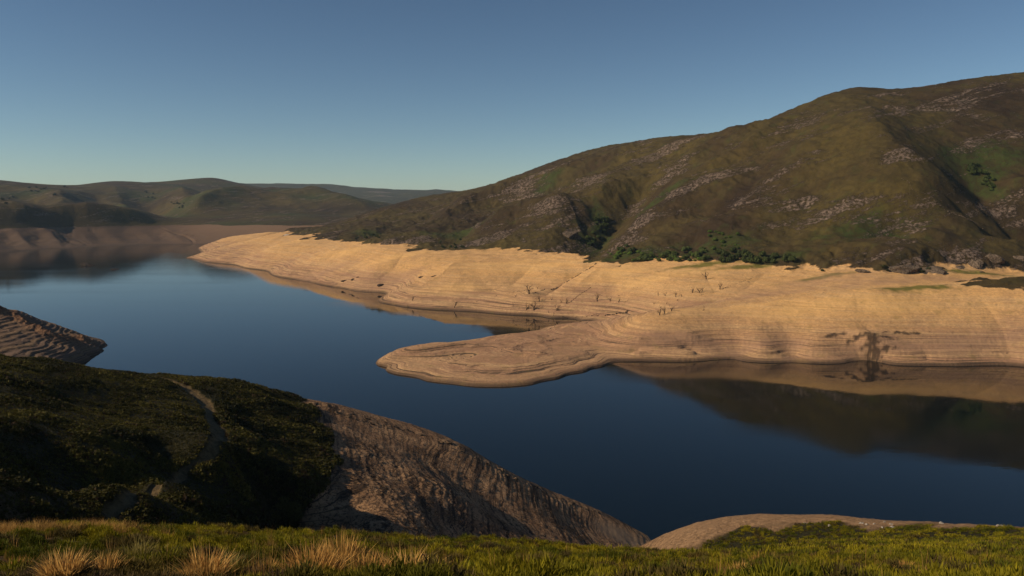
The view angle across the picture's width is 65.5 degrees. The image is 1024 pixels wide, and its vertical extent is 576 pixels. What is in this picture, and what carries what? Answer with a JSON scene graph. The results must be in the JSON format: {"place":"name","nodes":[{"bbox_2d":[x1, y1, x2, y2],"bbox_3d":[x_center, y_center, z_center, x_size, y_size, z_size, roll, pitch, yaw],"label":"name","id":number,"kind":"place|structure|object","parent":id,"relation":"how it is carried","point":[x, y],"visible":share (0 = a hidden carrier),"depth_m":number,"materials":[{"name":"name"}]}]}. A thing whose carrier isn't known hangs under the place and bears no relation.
{"place":"outdoors","nodes":[
{"label":"outdoors","id":0,"kind":"place"},
{"bbox_2d":[0,305,107,363],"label":"headland","id":1,"kind":"structure","parent":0,"point":[23,334],"depth_m":544.86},
{"bbox_2d":[0,516,169,533],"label":"dry grass","id":2,"kind":"structure","parent":0,"point":[15,526],"depth_m":25.17,"materials":[{"name":"plant"}]},
{"bbox_2d":[0,178,392,252],"bbox_3d":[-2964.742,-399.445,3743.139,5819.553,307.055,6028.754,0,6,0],"label":"hills","id":3,"kind":"structure","parent":0,"point":[111,213],"depth_m":2592.67,"materials":[{"name":"green plant"}]},
{"bbox_2d":[242,183,456,203],"bbox_3d":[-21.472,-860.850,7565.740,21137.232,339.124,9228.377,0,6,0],"label":"distant ridge","id":4,"kind":"structure","parent":0,"point":[393,196],"depth_m":8048.33,"materials":[{"name":"green plant"}]},
{"bbox_2d":[0,244,1023,539],"bbox_3d":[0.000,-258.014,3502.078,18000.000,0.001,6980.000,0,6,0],"label":"water","id":5,"kind":"structure","parent":0,"point":[652,450],"depth_m":432.91,"materials":[{"name":"blue liquid"}]},
{"bbox_2d":[0,359,1023,562],"bbox_3d":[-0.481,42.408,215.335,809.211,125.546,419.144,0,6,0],"label":"hillside","id":6,"kind":"structure","parent":0,"point":[499,500],"depth_m":179.84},
{"bbox_2d":[1,555,33,565],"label":"grass tuft","id":7,"kind":"object","parent":6,"relation":"on","point":[18,559],"visible":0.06,"depth_m":17.20,"materials":[{"name":"green plant"}]},
{"bbox_2d":[26,544,99,575],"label":"grass tuft","id":8,"kind":"object","parent":6,"relation":"on","point":[68,566],"visible":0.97,"depth_m":12.36,"materials":[{"name":"beige plant"}]},
{"bbox_2d":[86,548,128,570],"bbox_3d":[-7.044,4.808,13.905,0.900,0.475,0.890,0,6,0],"label":"grass tuft","id":9,"kind":"object","parent":6,"relation":"on","point":[103,564],"visible":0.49,"depth_m":13.96,"materials":[{"name":"beige plant"}]},
{"bbox_2d":[116,535,170,556],"bbox_3d":[-8.510,5.984,18.169,1.386,0.677,1.386,3,7,24],"label":"grass tuft","id":10,"kind":"object","parent":6,"relation":"on","point":[140,548],"visible":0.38,"depth_m":18.33,"materials":[{"name":"green plant"}]},
{"bbox_2d":[0,354,343,530],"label":"scrub","id":11,"kind":"object","parent":6,"relation":"on","point":[262,402],"visible":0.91,"depth_m":144.84,"materials":[{"name":"green plant"}]},
{"bbox_2d":[164,543,241,575],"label":"grass tuft","id":12,"kind":"object","parent":6,"relation":"on","point":[207,567],"visible":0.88,"depth_m":13.98,"materials":[{"name":"beige plant"}]},
{"bbox_2d":[204,546,254,570],"bbox_3d":[-5.463,5.285,15.285,1.120,0.575,1.104,0,6,0],"label":"grass tuft","id":13,"kind":"object","parent":6,"relation":"on","point":[235,556],"visible":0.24,"depth_m":15.43,"materials":[{"name":"plant"}]},
{"bbox_2d":[254,557,283,568],"bbox_3d":[-4.690,5.356,15.207,0.779,0.492,0.885,3,7,30],"label":"grass tuft","id":14,"kind":"object","parent":6,"relation":"on","point":[270,563],"visible":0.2,"depth_m":15.33,"materials":[{"name":"plant"}]},
{"bbox_2d":[263,538,357,573],"bbox_3d":[-3.790,5.197,15.132,1.858,0.880,1.877,0,6,0],"label":"grass tuft","id":15,"kind":"object","parent":6,"relation":"on","point":[321,558],"visible":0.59,"depth_m":15.28,"materials":[{"name":"beige plant"}]},
{"bbox_2d":[309,527,375,566],"bbox_3d":[-3.613,5.568,16.912,1.474,1.133,1.416,0,6,0],"label":"grass tuft","id":16,"kind":"object","parent":6,"relation":"on","point":[351,546],"visible":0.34,"depth_m":17.03,"materials":[{"name":"plant"}]},
{"bbox_2d":[337,547,397,572],"bbox_3d":[-2.861,5.433,15.493,1.440,0.744,1.473,0,6,0],"label":"grass tuft","id":17,"kind":"object","parent":6,"relation":"on","point":[363,562],"visible":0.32,"depth_m":15.66,"materials":[{"name":"beige plant"}]},
{"bbox_2d":[361,544,454,568],"bbox_3d":[-2.029,5.412,15.330,2.178,0.650,2.244,0,6,0],"label":"grass tuft","id":18,"kind":"object","parent":6,"relation":"on","point":[410,555],"visible":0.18,"depth_m":15.82,"materials":[{"name":"beige plant"}]},
{"bbox_2d":[441,439,451,443],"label":"boulder","id":19,"kind":"object","parent":6,"relation":"on","point":[446,441],"visible":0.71,"depth_m":246.50,"materials":[{"name":"stone"}]},
{"bbox_2d":[298,401,608,545],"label":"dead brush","id":20,"kind":"object","parent":6,"relation":"on","point":[380,451],"visible":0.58,"depth_m":185.30,"materials":[{"name":"brown plant"}]},
{"bbox_2d":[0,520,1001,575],"bbox_3d":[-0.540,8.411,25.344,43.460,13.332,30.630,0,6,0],"label":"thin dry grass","id":21,"kind":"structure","parent":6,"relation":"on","point":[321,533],"depth_m":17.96,"materials":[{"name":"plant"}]},
{"bbox_2d":[0,516,1023,575],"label":"grass","id":22,"kind":"structure","parent":6,"relation":"on","point":[543,560],"depth_m":20.10,"materials":[{"name":"green plant"}]},
{"bbox_2d":[727,561,753,569],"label":"grass tuft","id":23,"kind":"object","parent":6,"relation":"on","point":[738,565],"visible":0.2,"depth_m":20.77,"materials":[{"name":"green plant"}]},
{"bbox_2d":[747,551,767,560],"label":"grass tuft","id":24,"kind":"object","parent":6,"relation":"on","point":[754,556],"visible":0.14,"depth_m":28.76,"materials":[{"name":"green plant"}]},
{"bbox_2d":[595,520,1023,555],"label":"heather","id":25,"kind":"object","parent":6,"relation":"on","point":[1012,543],"visible":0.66,"depth_m":73.83,"materials":[{"name":"green plant"}]},
{"bbox_2d":[893,559,919,566],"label":"grass tuft","id":26,"kind":"object","parent":6,"relation":"on","point":[903,561],"visible":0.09,"depth_m":22.65,"materials":[{"name":"green plant"}]},
{"bbox_2d":[0,0,1023,190],"label":"sky","id":27,"kind":"structure","parent":0,"point":[455,95],"materials":[{"name":"blue"}]},
{"bbox_2d":[186,72,1023,386],"bbox_3d":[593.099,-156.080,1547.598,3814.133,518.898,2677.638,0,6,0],"label":"mountain","id":28,"kind":"structure","parent":0,"point":[842,186],"depth_m":867.42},
{"bbox_2d":[563,231,581,239],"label":"rock outcrop","id":29,"kind":"object","parent":28,"relation":"on","point":[571,234],"visible":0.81,"depth_m":1051.95,"materials":[{"name":"grey stone"}]},
{"bbox_2d":[659,252,666,257],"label":"shore tree","id":30,"kind":"object","parent":28,"relation":"on","point":[663,254],"visible":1,"depth_m":847.33,"materials":[{"name":"green plant"}]},
{"bbox_2d":[681,246,688,251],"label":"shore tree","id":31,"kind":"object","parent":28,"relation":"on","point":[684,249],"visible":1,"depth_m":860.61,"materials":[{"name":"green plant"}]},
{"bbox_2d":[718,256,725,262],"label":"shore tree","id":32,"kind":"object","parent":28,"relation":"on","point":[721,258],"visible":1,"depth_m":796.38,"materials":[{"name":"green plant"}]},
{"bbox_2d":[729,246,736,251],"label":"shore tree","id":33,"kind":"object","parent":28,"relation":"on","point":[733,248],"visible":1,"depth_m":818.72,"materials":[{"name":"green plant"}]},
{"bbox_2d":[759,250,765,256],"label":"shore tree","id":34,"kind":"object","parent":28,"relation":"on","point":[763,253],"visible":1,"depth_m":790.10,"materials":[{"name":"green plant"}]},
{"bbox_2d":[771,252,778,256],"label":"shore tree","id":35,"kind":"object","parent":28,"relation":"on","point":[775,254],"visible":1,"depth_m":784.61,"materials":[{"name":"green plant"}]},
{"bbox_2d":[788,256,796,260],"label":"shore tree","id":36,"kind":"object","parent":28,"relation":"on","point":[790,258],"visible":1,"depth_m":767.02,"materials":[{"name":"green plant"}]},
{"bbox_2d":[855,269,871,272],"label":"rock outcrop","id":37,"kind":"object","parent":28,"relation":"on","point":[861,270],"visible":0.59,"depth_m":705.22,"materials":[{"name":"grey stone"}]},
{"bbox_2d":[888,265,919,273],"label":"rock outcrop","id":38,"kind":"object","parent":28,"relation":"on","point":[905,269],"visible":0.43,"depth_m":698.88,"materials":[{"name":"grey stone"}]},
{"bbox_2d":[922,266,946,274],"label":"rock outcrop","id":39,"kind":"object","parent":28,"relation":"on","point":[937,269],"visible":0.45,"depth_m":706.33,"materials":[{"name":"grey stone"}]},
{"bbox_2d":[968,259,983,268],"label":"rock outcrop","id":40,"kind":"object","parent":28,"relation":"on","point":[976,264],"visible":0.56,"depth_m":736.23,"materials":[{"name":"grey stone"}]},
{"bbox_2d":[985,253,1004,263],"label":"rock outcrop","id":41,"kind":"object","parent":28,"relation":"on","point":[994,258],"visible":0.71,"depth_m":740.34,"materials":[{"name":"grey stone"}]},
{"bbox_2d":[1013,256,1023,260],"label":"rock outcrop","id":42,"kind":"object","parent":28,"relation":"on","point":[1021,258],"visible":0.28,"depth_m":751.97,"materials":[{"name":"grey stone"}]}
]}

